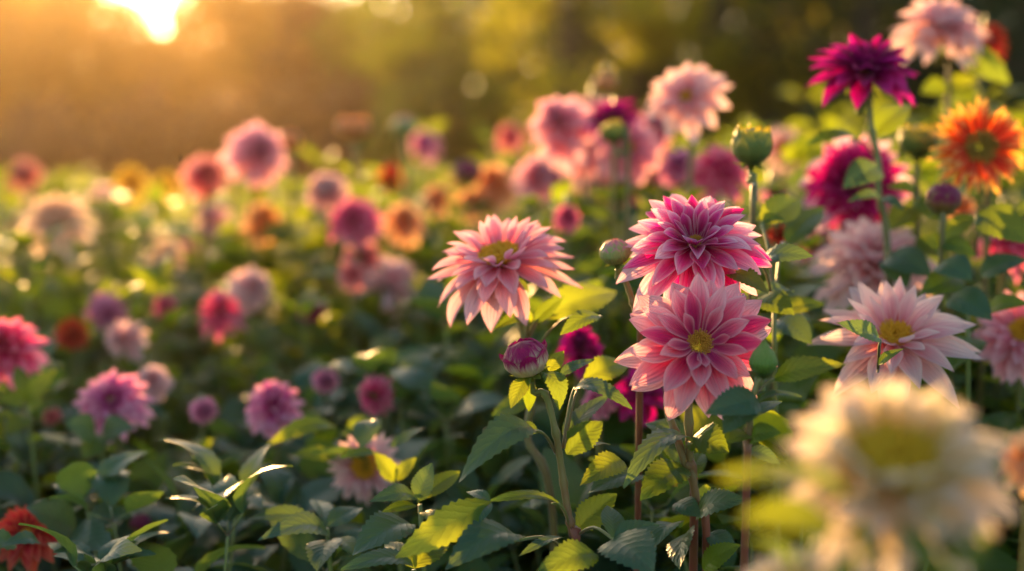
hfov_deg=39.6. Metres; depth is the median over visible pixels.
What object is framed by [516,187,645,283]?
leafy plant
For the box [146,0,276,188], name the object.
tree
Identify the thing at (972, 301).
leafy plant
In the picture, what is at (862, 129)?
leafy plant
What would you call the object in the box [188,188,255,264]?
leafy plant
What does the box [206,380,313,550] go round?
dahlia
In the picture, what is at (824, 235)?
dahlia
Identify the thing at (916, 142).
dahlia bud
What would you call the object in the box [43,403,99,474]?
dahlia
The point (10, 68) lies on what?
tree
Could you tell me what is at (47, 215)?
dahlia
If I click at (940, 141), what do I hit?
leafy plant
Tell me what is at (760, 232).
leafy plant
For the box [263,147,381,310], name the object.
leafy plant
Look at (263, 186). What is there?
leafy plant
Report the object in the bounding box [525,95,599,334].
dahlia
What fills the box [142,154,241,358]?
dahlia
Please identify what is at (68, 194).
leafy plant
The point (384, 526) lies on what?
leafy plant
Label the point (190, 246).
dahlia
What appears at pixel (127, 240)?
leafy plant
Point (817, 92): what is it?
leafy plant
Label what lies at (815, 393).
leafy plant
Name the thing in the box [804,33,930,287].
dahlia
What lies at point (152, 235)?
dahlia
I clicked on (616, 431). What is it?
leafy plant
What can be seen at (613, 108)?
dahlia
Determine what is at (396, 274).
dahlia
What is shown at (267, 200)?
leafy plant
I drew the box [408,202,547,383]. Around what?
leafy plant
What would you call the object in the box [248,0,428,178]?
tree
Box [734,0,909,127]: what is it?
tree
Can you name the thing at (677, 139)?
leafy plant
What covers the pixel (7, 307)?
leafy plant
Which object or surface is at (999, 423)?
leafy plant
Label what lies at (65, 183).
leafy plant
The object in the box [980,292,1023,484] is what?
leafy plant
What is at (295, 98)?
shrub
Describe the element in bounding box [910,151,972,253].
leafy plant
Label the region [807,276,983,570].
dahlia
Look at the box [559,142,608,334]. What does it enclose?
dahlia
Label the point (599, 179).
dahlia
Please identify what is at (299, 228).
leafy plant
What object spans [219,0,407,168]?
tree
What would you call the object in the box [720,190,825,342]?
leafy plant
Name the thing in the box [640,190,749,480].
leafy plant
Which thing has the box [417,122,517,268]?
leafy plant
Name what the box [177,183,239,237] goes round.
leafy plant
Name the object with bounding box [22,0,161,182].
tree
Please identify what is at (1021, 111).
leafy plant
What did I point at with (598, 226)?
leafy plant
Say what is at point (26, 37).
tree
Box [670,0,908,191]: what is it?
tree
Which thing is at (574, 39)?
tree
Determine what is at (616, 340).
leafy plant
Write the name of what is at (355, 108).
shrub
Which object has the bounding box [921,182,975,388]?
dahlia bud
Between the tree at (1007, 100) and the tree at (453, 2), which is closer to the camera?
the tree at (1007, 100)
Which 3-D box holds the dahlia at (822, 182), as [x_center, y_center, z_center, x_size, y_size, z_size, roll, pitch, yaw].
[0.490,0.250,2.074,0.223,0.942,0.218,2,5,18]
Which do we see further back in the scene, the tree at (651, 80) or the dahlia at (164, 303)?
the tree at (651, 80)
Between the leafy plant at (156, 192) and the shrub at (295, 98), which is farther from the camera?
the shrub at (295, 98)
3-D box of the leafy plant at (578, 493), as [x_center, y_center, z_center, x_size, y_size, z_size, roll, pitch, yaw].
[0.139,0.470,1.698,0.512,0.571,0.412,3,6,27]
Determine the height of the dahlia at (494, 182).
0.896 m
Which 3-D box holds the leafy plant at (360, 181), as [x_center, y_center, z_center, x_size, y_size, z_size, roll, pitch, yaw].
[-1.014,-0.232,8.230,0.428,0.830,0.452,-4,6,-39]
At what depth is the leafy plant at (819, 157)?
3.09 m
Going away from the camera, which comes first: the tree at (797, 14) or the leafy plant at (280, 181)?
the leafy plant at (280, 181)
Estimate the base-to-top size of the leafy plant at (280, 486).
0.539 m
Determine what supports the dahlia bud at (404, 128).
on the ground
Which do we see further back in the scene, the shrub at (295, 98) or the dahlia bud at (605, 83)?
the shrub at (295, 98)
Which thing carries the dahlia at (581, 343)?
on the ground
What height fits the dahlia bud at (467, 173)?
0.906 m
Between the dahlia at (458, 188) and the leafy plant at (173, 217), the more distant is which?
the dahlia at (458, 188)
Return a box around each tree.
[0,0,36,152]
[0,0,117,183]
[0,2,103,171]
[1,1,41,155]
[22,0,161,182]
[85,1,219,184]
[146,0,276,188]
[189,0,305,117]
[200,0,350,180]
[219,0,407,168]
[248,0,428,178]
[302,0,513,197]
[343,0,548,187]
[380,0,599,170]
[401,0,545,94]
[461,0,655,145]
[463,0,667,161]
[466,0,685,148]
[468,0,755,147]
[526,0,742,151]
[591,0,751,151]
[619,0,818,156]
[657,0,978,129]
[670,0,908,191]
[691,0,1023,174]
[695,0,911,190]
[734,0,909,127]
[782,0,1023,130]
[790,0,1023,130]
[884,0,1023,119]
[911,0,1023,107]
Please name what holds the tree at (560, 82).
on the ground
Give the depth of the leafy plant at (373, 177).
7.44 m
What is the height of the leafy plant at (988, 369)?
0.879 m
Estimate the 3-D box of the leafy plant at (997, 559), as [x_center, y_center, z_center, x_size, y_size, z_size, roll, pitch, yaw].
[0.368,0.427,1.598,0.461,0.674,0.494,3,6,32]
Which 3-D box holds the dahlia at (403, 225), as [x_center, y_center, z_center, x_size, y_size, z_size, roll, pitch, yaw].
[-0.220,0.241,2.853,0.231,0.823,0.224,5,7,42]
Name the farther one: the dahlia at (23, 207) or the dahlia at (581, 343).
the dahlia at (23, 207)
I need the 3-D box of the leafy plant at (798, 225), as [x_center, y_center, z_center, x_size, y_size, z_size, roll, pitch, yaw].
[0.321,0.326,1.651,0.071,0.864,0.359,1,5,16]
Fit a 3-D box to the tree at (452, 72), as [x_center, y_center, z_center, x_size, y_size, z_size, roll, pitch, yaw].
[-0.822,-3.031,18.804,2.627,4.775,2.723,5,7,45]
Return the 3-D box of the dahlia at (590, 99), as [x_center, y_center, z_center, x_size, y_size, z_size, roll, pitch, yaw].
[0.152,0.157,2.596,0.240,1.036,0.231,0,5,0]
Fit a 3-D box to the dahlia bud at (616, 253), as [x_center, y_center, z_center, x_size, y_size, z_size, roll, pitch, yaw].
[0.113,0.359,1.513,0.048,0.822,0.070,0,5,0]
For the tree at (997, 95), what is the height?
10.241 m
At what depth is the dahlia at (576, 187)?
3.15 m
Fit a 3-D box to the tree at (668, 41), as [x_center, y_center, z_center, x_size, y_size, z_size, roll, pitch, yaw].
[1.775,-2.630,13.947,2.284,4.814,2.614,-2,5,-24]
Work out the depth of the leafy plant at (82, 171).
9.31 m
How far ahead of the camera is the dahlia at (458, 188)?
4.34 m
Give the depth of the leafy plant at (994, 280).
2.30 m
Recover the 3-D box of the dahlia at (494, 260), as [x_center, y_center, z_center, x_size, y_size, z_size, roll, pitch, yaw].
[0.016,0.343,1.587,0.216,0.842,0.243,0,5,0]
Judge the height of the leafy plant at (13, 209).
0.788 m
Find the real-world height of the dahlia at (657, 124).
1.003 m
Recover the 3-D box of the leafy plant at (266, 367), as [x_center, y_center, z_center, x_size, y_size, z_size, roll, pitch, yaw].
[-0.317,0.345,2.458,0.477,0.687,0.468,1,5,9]
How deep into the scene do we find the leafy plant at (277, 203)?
3.60 m
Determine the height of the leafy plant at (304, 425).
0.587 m
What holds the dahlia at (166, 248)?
on the ground
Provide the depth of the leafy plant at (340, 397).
2.21 m
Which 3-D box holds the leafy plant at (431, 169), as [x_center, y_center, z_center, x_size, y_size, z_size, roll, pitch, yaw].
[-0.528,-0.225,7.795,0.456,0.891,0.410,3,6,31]
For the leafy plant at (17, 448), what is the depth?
1.97 m
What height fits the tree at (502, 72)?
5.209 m
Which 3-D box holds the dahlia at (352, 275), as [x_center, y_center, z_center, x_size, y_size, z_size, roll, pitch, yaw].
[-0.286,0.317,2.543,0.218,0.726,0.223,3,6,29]
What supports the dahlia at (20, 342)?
on the ground
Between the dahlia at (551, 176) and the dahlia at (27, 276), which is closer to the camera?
the dahlia at (551, 176)
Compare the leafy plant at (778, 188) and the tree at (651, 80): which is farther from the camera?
the tree at (651, 80)
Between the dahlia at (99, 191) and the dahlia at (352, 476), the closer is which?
the dahlia at (352, 476)
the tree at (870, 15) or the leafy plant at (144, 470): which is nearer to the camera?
the leafy plant at (144, 470)
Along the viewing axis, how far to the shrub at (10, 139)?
25.76 m
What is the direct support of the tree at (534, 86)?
on the ground
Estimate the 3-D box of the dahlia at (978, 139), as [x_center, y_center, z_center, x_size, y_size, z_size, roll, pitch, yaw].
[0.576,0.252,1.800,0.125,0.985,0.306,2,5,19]
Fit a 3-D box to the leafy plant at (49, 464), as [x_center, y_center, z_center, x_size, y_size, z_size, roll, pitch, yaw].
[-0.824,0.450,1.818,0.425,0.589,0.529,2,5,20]
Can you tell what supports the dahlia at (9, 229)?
on the ground
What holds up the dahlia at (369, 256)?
on the ground
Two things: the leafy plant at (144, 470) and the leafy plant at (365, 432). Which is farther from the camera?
the leafy plant at (144, 470)
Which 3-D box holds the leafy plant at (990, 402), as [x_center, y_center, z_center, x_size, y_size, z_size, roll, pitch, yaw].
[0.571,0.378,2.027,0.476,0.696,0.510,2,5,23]
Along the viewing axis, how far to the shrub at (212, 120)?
24.17 m
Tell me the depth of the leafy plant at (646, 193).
2.38 m
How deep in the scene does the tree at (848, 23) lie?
13.27 m
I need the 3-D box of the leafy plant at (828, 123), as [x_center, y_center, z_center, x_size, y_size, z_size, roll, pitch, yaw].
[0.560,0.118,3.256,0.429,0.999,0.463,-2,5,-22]
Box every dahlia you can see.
[0,158,59,259]
[0,211,58,301]
[0,317,70,520]
[0,505,77,570]
[4,216,47,332]
[10,192,102,370]
[15,195,40,217]
[32,317,98,433]
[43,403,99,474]
[57,291,189,459]
[60,368,194,570]
[68,319,190,469]
[80,184,151,302]
[99,237,216,386]
[103,363,189,537]
[106,292,228,449]
[112,165,159,322]
[134,172,202,259]
[141,226,171,242]
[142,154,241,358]
[146,238,243,360]
[153,394,276,545]
[161,290,255,453]
[179,202,243,357]
[205,265,292,440]
[206,120,313,351]
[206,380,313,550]
[207,201,337,354]
[258,295,353,406]
[273,171,369,342]
[279,195,414,360]
[285,240,411,384]
[295,261,402,393]
[302,365,361,443]
[326,431,424,570]
[330,373,409,539]
[336,201,447,349]
[340,255,453,413]
[347,162,425,283]
[395,130,465,238]
[407,184,466,377]
[426,214,616,550]
[442,188,490,323]
[444,177,464,239]
[456,121,560,235]
[470,163,520,387]
[500,327,633,570]
[510,153,572,295]
[518,194,614,419]
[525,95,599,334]
[528,162,576,293]
[528,196,576,296]
[534,85,620,297]
[554,97,646,351]
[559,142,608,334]
[560,120,662,329]
[570,182,620,228]
[575,171,610,277]
[580,389,615,551]
[601,61,732,336]
[605,179,640,209]
[606,105,675,334]
[607,144,695,336]
[611,368,675,567]
[614,272,777,570]
[616,194,771,570]
[631,161,662,210]
[661,144,756,483]
[719,377,1022,570]
[740,532,855,570]
[744,125,811,283]
[758,172,814,344]
[781,133,912,381]
[797,228,838,408]
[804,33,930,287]
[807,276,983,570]
[808,215,945,409]
[889,0,1009,312]
[908,16,1023,270]
[926,95,1023,412]
[957,236,1023,472]
[970,289,1023,543]
[998,429,1023,570]
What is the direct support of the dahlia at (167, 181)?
on the ground
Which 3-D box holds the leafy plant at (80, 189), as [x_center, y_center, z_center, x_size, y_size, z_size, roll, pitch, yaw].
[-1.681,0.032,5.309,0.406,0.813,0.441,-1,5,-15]
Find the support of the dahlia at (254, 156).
on the ground
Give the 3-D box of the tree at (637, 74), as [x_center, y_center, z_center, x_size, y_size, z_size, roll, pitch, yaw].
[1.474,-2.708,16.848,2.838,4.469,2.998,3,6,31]
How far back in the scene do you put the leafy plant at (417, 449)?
1.80 m
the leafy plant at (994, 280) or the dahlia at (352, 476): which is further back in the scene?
the leafy plant at (994, 280)
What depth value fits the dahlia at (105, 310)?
2.49 m
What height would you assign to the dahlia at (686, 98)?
1.052 m
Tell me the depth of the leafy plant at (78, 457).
2.06 m
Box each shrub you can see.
[0,66,228,206]
[0,84,106,201]
[93,85,294,212]
[180,64,388,206]
[299,57,476,205]
[358,65,535,202]
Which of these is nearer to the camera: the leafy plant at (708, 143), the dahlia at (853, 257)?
the dahlia at (853, 257)
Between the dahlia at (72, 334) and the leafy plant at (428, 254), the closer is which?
the dahlia at (72, 334)
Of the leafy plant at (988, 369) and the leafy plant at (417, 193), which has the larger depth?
the leafy plant at (417, 193)
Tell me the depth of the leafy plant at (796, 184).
4.03 m
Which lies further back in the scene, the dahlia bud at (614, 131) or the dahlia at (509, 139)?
the dahlia at (509, 139)
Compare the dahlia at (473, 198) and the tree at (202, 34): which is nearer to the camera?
the dahlia at (473, 198)
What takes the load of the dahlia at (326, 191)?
on the ground
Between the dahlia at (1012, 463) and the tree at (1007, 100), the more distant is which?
the tree at (1007, 100)
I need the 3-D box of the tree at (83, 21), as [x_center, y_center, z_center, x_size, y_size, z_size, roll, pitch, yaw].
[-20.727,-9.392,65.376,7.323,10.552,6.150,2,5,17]
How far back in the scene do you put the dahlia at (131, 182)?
3.98 m
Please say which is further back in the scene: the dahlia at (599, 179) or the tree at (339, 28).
the tree at (339, 28)
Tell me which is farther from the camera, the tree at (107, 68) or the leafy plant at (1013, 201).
the tree at (107, 68)
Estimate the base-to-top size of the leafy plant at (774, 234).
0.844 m
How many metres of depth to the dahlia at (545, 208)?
3.14 m
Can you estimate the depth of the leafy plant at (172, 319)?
2.46 m
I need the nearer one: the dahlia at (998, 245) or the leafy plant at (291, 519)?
the leafy plant at (291, 519)
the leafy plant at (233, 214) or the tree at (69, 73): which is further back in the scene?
the tree at (69, 73)
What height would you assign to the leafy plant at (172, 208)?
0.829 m
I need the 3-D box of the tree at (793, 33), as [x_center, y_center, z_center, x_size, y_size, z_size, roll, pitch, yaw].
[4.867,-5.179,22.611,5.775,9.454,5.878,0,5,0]
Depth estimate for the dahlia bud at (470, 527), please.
1.35 m
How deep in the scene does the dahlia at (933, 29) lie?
2.17 m
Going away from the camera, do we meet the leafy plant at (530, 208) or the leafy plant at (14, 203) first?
the leafy plant at (530, 208)
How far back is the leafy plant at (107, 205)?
3.36 m
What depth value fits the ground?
33.23 m
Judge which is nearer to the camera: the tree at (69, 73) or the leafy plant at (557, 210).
the leafy plant at (557, 210)
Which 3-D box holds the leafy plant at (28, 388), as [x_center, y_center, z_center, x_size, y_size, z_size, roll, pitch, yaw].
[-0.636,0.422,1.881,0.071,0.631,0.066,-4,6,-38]
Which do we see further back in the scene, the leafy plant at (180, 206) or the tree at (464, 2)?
the tree at (464, 2)
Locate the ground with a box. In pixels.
[0,183,403,212]
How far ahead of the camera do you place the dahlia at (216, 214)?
3.29 m
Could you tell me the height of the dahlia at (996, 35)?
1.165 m
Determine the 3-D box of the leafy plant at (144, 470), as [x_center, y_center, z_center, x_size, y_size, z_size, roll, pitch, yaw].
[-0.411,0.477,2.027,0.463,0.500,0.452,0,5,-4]
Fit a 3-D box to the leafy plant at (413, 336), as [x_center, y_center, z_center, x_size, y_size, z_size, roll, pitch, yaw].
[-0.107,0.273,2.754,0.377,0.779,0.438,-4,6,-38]
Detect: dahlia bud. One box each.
[129,513,151,541]
[251,130,338,358]
[300,115,405,263]
[370,114,440,277]
[394,337,658,570]
[415,158,492,332]
[535,119,695,402]
[556,63,645,264]
[599,238,642,570]
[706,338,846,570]
[731,123,783,493]
[886,122,947,291]
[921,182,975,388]
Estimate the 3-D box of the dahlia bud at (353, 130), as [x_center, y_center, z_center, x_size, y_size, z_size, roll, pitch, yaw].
[-0.329,0.136,3.046,0.225,0.998,0.235,0,5,0]
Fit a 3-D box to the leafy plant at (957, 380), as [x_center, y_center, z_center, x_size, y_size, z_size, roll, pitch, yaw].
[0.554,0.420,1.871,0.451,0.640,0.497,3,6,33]
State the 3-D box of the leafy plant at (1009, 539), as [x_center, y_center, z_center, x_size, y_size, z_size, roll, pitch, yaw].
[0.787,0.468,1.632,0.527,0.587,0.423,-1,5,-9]
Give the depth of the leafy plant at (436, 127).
3.75 m
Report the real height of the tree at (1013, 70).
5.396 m
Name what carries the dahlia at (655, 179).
on the ground
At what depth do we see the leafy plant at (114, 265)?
3.09 m
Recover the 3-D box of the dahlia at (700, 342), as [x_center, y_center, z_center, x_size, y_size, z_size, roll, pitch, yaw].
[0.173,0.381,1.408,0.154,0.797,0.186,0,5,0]
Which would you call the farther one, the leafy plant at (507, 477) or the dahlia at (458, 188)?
the dahlia at (458, 188)
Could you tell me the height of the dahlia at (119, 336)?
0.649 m
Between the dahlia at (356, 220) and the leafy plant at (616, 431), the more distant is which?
the dahlia at (356, 220)
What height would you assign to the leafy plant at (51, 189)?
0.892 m
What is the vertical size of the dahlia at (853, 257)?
0.829 m
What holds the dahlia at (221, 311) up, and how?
on the ground
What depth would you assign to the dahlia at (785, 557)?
0.82 m
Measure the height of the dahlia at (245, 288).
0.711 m
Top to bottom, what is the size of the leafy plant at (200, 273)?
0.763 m
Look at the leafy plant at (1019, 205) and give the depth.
2.99 m
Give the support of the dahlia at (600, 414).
on the ground
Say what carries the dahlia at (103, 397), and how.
on the ground
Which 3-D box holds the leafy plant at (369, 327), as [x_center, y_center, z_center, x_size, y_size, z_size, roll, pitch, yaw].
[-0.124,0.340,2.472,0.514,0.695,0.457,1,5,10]
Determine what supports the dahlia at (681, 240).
on the ground
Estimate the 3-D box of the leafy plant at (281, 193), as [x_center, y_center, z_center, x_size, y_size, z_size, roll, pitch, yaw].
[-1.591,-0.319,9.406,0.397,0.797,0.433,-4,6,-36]
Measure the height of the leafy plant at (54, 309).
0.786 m
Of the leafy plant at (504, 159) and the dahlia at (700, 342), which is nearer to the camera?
the dahlia at (700, 342)
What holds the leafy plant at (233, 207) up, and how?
on the ground
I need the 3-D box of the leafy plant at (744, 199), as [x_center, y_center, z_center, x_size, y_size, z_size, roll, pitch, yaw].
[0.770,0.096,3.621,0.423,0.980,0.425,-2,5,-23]
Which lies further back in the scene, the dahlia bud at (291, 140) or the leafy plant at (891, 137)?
the leafy plant at (891, 137)
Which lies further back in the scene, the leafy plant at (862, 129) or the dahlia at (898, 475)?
the leafy plant at (862, 129)
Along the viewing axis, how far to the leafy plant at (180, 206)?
4.68 m
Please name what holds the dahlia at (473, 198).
on the ground
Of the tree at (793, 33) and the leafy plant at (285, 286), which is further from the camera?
the tree at (793, 33)
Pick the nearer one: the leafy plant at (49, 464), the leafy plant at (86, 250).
the leafy plant at (49, 464)
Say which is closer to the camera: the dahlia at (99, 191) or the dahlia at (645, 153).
the dahlia at (645, 153)
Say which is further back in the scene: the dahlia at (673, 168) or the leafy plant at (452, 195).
the leafy plant at (452, 195)
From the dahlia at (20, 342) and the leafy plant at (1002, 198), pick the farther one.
the leafy plant at (1002, 198)
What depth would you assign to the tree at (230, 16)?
42.54 m
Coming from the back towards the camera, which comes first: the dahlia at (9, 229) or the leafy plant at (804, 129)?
the leafy plant at (804, 129)
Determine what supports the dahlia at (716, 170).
on the ground
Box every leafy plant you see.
[0,165,60,297]
[0,171,92,256]
[0,173,118,280]
[0,182,172,347]
[0,190,22,212]
[0,195,166,426]
[0,197,157,317]
[0,201,23,266]
[0,222,102,430]
[0,253,213,462]
[0,273,95,428]
[0,326,73,433]
[0,340,164,473]
[0,365,55,501]
[0,407,82,570]
[0,408,77,570]
[0,437,202,570]
[0,458,262,570]
[0,499,131,550]
[0,502,16,520]
[6,185,107,259]
[14,438,366,570]
[35,171,100,195]
[40,212,283,431]
[50,194,233,377]
[58,307,302,481]
[60,175,118,198]
[64,203,179,322]
[64,412,133,461]
[70,168,107,196]
[74,255,252,391]
[92,449,281,566]
[115,440,457,570]
[116,192,199,258]
[132,420,387,539]
[138,187,251,275]
[145,210,264,379]
[170,178,344,378]
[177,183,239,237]
[183,263,275,309]
[185,212,263,314]
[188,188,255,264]
[200,287,465,457]
[208,360,475,482]
[221,294,456,481]
[227,194,287,219]
[230,183,353,316]
[234,177,308,308]
[234,275,403,399]
[241,178,286,208]
[245,499,361,570]
[249,433,633,570]
[262,185,289,198]
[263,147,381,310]
[263,182,383,315]
[269,414,382,506]
[270,222,442,373]
[271,185,307,226]
[275,508,549,570]
[281,203,311,247]
[304,292,542,439]
[313,207,473,395]
[326,278,617,561]
[340,419,422,570]
[340,541,449,570]
[347,174,370,183]
[351,224,498,386]
[352,463,459,570]
[360,119,478,300]
[360,168,459,273]
[362,168,442,204]
[375,170,439,216]
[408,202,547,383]
[409,163,441,205]
[413,201,573,387]
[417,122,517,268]
[418,275,633,505]
[423,191,461,283]
[426,251,693,559]
[435,433,759,568]
[438,218,637,387]
[447,153,554,235]
[463,183,643,403]
[464,193,579,242]
[464,203,598,243]
[483,180,749,482]
[487,446,771,570]
[503,145,553,215]
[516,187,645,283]
[530,294,719,484]
[576,185,784,483]
[620,361,912,570]
[639,162,696,217]
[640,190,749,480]
[641,382,1020,570]
[642,134,697,215]
[682,116,870,296]
[695,131,740,203]
[698,307,974,552]
[712,123,810,204]
[714,125,829,206]
[720,116,828,283]
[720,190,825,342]
[724,164,935,409]
[726,135,804,207]
[726,222,849,536]
[733,173,801,217]
[741,128,827,279]
[751,193,823,553]
[758,232,876,405]
[764,132,1013,294]
[774,88,914,191]
[785,145,977,308]
[787,150,969,283]
[805,314,1023,543]
[809,412,1023,570]
[853,123,944,202]
[869,134,894,143]
[873,102,943,144]
[876,373,1023,567]
[890,144,1023,390]
[891,119,1023,256]
[898,156,1006,229]
[899,160,1023,235]
[902,120,937,181]
[910,146,1023,388]
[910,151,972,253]
[911,88,1023,299]
[920,252,1023,427]
[921,169,1023,310]
[926,187,1023,419]
[938,171,1023,240]
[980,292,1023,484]
[984,274,1023,373]
[993,538,1021,541]
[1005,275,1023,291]
[1016,108,1023,197]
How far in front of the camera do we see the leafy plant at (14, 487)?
1.80 m
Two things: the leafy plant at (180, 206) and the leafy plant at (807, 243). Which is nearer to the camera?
the leafy plant at (807, 243)
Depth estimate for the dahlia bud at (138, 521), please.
1.74 m
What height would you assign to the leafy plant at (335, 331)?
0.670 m
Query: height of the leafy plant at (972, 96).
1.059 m
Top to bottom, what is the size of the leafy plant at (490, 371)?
0.737 m
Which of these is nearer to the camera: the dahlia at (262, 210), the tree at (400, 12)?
the dahlia at (262, 210)
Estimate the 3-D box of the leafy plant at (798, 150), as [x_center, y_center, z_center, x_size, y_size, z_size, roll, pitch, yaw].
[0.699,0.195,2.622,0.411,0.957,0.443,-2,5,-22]
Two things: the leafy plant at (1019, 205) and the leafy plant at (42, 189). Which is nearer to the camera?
the leafy plant at (1019, 205)
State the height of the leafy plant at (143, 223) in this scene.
0.797 m
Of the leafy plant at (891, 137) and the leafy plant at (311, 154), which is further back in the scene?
the leafy plant at (891, 137)
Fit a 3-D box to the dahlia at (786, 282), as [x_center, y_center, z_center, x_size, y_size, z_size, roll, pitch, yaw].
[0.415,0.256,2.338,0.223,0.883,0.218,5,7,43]
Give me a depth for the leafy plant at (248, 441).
2.17 m
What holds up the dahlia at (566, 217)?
on the ground
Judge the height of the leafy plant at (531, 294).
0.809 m
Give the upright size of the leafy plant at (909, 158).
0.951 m
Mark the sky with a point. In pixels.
(157, 5)
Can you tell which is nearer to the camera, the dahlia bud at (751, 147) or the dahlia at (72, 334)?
the dahlia bud at (751, 147)
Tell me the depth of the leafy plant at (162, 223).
4.34 m
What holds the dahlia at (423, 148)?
on the ground
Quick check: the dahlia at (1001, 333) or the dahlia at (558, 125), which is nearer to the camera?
the dahlia at (1001, 333)
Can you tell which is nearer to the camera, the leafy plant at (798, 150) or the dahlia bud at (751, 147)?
the dahlia bud at (751, 147)
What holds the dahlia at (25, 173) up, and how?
on the ground
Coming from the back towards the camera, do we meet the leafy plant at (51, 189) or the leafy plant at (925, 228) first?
the leafy plant at (51, 189)
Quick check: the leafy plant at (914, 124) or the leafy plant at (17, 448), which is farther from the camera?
the leafy plant at (914, 124)
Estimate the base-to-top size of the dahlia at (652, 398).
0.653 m
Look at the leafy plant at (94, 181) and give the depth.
8.17 m
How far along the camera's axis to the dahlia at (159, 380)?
2.15 m
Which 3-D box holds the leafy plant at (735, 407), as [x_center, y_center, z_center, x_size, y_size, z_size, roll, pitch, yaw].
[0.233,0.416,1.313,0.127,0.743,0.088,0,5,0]
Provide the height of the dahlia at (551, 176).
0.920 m
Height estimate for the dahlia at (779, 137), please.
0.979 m
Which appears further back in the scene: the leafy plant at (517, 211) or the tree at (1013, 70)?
the tree at (1013, 70)
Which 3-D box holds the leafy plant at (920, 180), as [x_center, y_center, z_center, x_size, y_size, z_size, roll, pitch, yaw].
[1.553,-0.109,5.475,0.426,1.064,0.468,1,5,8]
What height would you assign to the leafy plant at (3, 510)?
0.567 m
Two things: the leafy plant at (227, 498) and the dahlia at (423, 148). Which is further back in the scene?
the dahlia at (423, 148)
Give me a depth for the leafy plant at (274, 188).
7.09 m
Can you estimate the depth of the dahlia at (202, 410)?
2.01 m
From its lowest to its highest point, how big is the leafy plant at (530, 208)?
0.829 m
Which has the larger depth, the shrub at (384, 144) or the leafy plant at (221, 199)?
the shrub at (384, 144)
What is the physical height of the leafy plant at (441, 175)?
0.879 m
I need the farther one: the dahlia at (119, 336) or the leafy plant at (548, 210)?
the leafy plant at (548, 210)
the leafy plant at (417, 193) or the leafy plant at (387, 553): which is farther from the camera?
the leafy plant at (417, 193)
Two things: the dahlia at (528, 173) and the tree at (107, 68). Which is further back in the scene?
the tree at (107, 68)
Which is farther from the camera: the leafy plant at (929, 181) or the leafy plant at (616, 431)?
the leafy plant at (929, 181)
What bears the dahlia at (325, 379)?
on the ground
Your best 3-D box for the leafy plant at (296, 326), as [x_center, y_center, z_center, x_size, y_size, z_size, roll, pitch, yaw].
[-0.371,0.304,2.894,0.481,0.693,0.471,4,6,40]
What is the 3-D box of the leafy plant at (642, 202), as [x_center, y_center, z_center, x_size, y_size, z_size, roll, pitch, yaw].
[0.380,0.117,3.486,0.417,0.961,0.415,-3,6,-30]
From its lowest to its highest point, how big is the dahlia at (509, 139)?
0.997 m
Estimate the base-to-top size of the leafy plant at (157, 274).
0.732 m
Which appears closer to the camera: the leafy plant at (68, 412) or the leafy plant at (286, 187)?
the leafy plant at (68, 412)
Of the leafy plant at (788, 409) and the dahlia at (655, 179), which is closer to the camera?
the leafy plant at (788, 409)
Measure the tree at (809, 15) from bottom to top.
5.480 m
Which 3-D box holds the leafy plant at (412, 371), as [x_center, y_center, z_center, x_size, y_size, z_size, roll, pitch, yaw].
[-0.085,0.358,2.106,0.526,0.722,0.529,1,5,15]
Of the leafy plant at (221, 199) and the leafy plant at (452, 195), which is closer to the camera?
the leafy plant at (452, 195)
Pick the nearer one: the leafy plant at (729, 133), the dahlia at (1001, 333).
the dahlia at (1001, 333)
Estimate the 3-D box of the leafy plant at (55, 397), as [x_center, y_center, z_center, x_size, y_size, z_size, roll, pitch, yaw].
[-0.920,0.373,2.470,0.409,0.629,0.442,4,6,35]
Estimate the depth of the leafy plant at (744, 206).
4.41 m
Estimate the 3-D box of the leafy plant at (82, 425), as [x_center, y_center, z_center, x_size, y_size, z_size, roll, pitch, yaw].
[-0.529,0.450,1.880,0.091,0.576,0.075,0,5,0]
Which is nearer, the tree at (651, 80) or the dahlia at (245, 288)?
the dahlia at (245, 288)
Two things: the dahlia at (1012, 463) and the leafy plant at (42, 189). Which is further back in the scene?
the leafy plant at (42, 189)
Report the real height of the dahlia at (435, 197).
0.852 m
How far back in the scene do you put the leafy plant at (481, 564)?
1.68 m
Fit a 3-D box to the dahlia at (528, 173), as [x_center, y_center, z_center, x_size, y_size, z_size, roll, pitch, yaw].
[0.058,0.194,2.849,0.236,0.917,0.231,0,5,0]
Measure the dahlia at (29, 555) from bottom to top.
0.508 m
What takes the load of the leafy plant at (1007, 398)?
on the ground
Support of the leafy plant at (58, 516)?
on the ground
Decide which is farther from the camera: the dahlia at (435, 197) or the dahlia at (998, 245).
the dahlia at (435, 197)
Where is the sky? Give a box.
[83,0,1011,151]
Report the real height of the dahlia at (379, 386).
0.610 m
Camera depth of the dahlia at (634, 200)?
2.70 m
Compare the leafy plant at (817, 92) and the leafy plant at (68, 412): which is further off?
the leafy plant at (817, 92)
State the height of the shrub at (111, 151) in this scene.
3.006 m
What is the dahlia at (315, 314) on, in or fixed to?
on the ground
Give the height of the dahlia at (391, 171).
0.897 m

